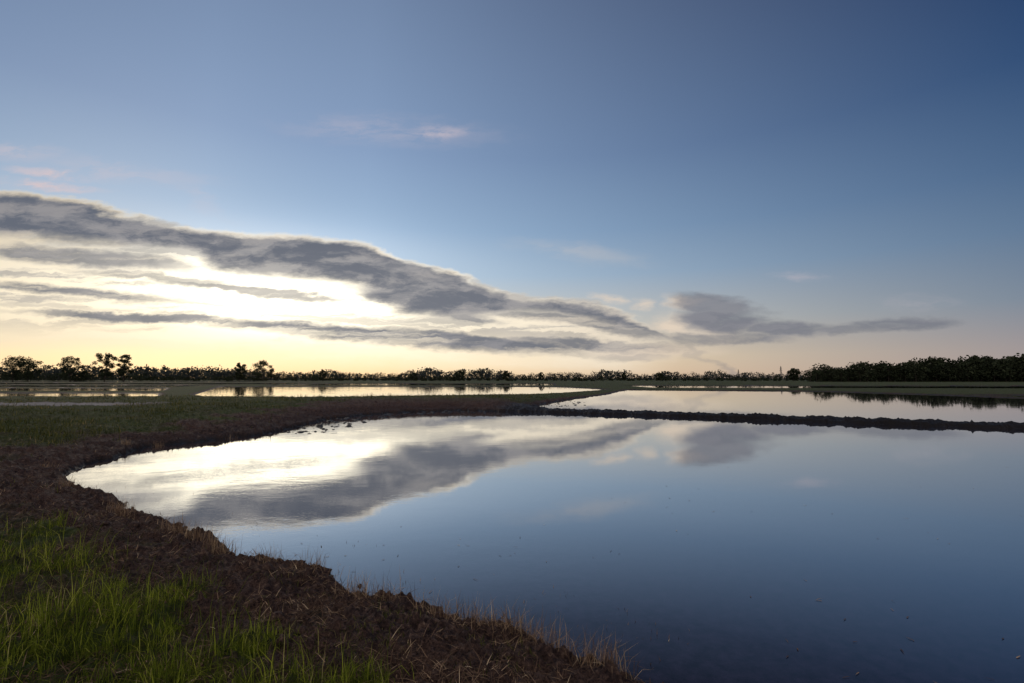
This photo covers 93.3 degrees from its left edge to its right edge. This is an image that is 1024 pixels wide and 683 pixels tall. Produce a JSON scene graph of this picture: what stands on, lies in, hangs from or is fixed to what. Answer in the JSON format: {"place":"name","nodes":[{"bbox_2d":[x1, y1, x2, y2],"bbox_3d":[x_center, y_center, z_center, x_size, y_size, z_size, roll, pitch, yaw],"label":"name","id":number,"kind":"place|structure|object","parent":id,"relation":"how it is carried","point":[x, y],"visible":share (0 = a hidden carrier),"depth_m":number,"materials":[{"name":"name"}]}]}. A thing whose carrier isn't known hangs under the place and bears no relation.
{"place":"outdoors","nodes":[
{"label":"outdoors","id":0,"kind":"place"},
{"bbox_2d":[0,381,1023,682],"bbox_3d":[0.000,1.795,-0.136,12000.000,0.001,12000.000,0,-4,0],"label":"paddy water","id":1,"kind":"structure","parent":0,"point":[758,551],"depth_m":6.35,"materials":[{"name":"blue liquid"}]},
{"bbox_2d":[0,378,1023,682],"bbox_3d":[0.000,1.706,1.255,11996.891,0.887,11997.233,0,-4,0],"label":"ground","id":2,"kind":"structure","parent":0,"point":[68,456],"depth_m":4.68,"materials":[{"name":"brown soil"}]},
{"bbox_2d":[0,355,27,380],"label":"oak tree","id":3,"kind":"object","parent":2,"relation":"on","point":[12,365],"visible":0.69,"depth_m":263.79,"materials":[{"name":"green plant"}]},
{"bbox_2d":[14,357,42,380],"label":"oak tree","id":4,"kind":"object","parent":2,"relation":"on","point":[29,374],"visible":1,"depth_m":264.17,"materials":[{"name":"green plant"}]},
{"bbox_2d":[56,356,84,380],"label":"oak tree","id":5,"kind":"object","parent":2,"relation":"on","point":[65,371],"visible":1,"depth_m":265.04,"materials":[{"name":"green plant"}]},
{"bbox_2d":[77,370,90,379],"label":"ash tree","id":6,"kind":"object","parent":2,"relation":"on","point":[83,372],"visible":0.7,"depth_m":272.82,"materials":[{"name":"green plant"}]},
{"bbox_2d":[92,352,117,380],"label":"poplar tree","id":7,"kind":"object","parent":2,"relation":"on","point":[106,361],"visible":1,"depth_m":265.24,"materials":[{"name":"green plant"}]},
{"bbox_2d":[116,354,133,380],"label":"poplar tree","id":8,"kind":"object","parent":2,"relation":"on","point":[122,370],"visible":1,"depth_m":264.71,"materials":[{"name":"green plant"}]},
{"bbox_2d":[0,507,413,682],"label":"grass","id":9,"kind":"structure","parent":2,"relation":"on","point":[108,645],"depth_m":2.72,"materials":[{"name":"green plant"}]},
{"bbox_2d":[233,362,246,380],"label":"oak tree","id":10,"kind":"object","parent":2,"relation":"on","point":[240,376],"visible":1,"depth_m":264.96,"materials":[{"name":"green plant"}]},
{"bbox_2d":[251,360,274,378],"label":"ash tree","id":11,"kind":"object","parent":2,"relation":"on","point":[259,367],"visible":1,"depth_m":264.75,"materials":[{"name":"green plant"}]},
{"bbox_2d":[1,456,545,682],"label":"weeds","id":12,"kind":"object","parent":2,"relation":"on","point":[385,614],"visible":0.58,"depth_m":2.95,"materials":[{"name":"green plant"}]},
{"bbox_2d":[318,369,326,380],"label":"oak tree","id":13,"kind":"object","parent":2,"relation":"on","point":[322,373],"visible":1,"depth_m":264.75,"materials":[{"name":"green plant"}]},
{"bbox_2d":[0,426,650,682],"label":"straw litter","id":14,"kind":"object","parent":2,"relation":"on","point":[408,654],"visible":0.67,"depth_m":2.94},
{"bbox_2d":[1,463,663,682],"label":"earth clods","id":15,"kind":"object","parent":2,"relation":"on","point":[275,615],"visible":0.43,"depth_m":3.16,"materials":[{"name":"brown soil"}]},
{"bbox_2d":[38,437,649,681],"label":"dry grass tufts","id":16,"kind":"object","parent":2,"relation":"on","point":[174,529],"visible":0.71,"depth_m":3.52,"materials":[{"name":"plant"}]},
{"bbox_2d":[101,486,689,679],"bbox_3d":[-3.229,2.240,5.874,10.299,0.065,0.996,-3,-5,32],"label":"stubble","id":17,"kind":"object","parent":2,"relation":"on","point":[553,587],"visible":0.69,"depth_m":3.72,"materials":[{"name":"brown plant"}]},
{"bbox_2d":[0,371,808,380],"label":"hedgerow","id":18,"kind":"object","parent":2,"relation":"on","point":[228,378],"visible":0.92,"depth_m":287.03,"materials":[{"name":"green plant"}]},
{"bbox_2d":[409,372,416,380],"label":"oak tree","id":19,"kind":"object","parent":2,"relation":"on","point":[412,377],"visible":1,"depth_m":264.68,"materials":[{"name":"green plant"}]},
{"bbox_2d":[0,364,852,379],"bbox_3d":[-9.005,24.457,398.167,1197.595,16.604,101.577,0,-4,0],"label":"distant tree line","id":20,"kind":"object","parent":2,"relation":"on","point":[187,372],"visible":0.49,"depth_m":378.66,"materials":[{"name":"green plant"}]},
{"bbox_2d":[451,369,465,380],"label":"oak tree","id":21,"kind":"object","parent":2,"relation":"on","point":[458,374],"visible":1,"depth_m":264.77,"materials":[{"name":"green plant"}]},
{"bbox_2d":[0,391,947,495],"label":"bank grass","id":22,"kind":"structure","parent":2,"relation":"on","point":[42,433],"depth_m":18.41,"materials":[{"name":"green plant"}]},
{"bbox_2d":[502,370,509,380],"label":"oak tree","id":23,"kind":"object","parent":2,"relation":"on","point":[506,374],"visible":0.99,"depth_m":264.71,"materials":[{"name":"green plant"}]},
{"bbox_2d":[539,372,543,380],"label":"oak tree","id":24,"kind":"object","parent":2,"relation":"on","point":[540,376],"visible":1,"depth_m":264.83,"materials":[{"name":"green plant"}]},
{"bbox_2d":[655,373,665,380],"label":"oak tree","id":25,"kind":"object","parent":2,"relation":"on","point":[659,376],"visible":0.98,"depth_m":264.46,"materials":[{"name":"green plant"}]},
{"bbox_2d":[787,368,800,380],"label":"oak tree","id":26,"kind":"object","parent":2,"relation":"on","point":[795,372],"visible":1,"depth_m":264.03,"materials":[{"name":"green plant"}]},
{"bbox_2d":[801,353,1023,381],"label":"woodland","id":27,"kind":"object","parent":2,"relation":"on","point":[974,368],"visible":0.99,"depth_m":217.41,"materials":[{"name":"green plant"}]},
{"bbox_2d":[0,0,1023,377],"label":"sky","id":28,"kind":"structure","parent":0,"point":[646,187],"materials":[{"name":"blue"}]},
{"bbox_2d":[271,479,1019,682],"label":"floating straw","id":29,"kind":"object","parent":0,"point":[750,596],"visible":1,"depth_m":3.64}
]}

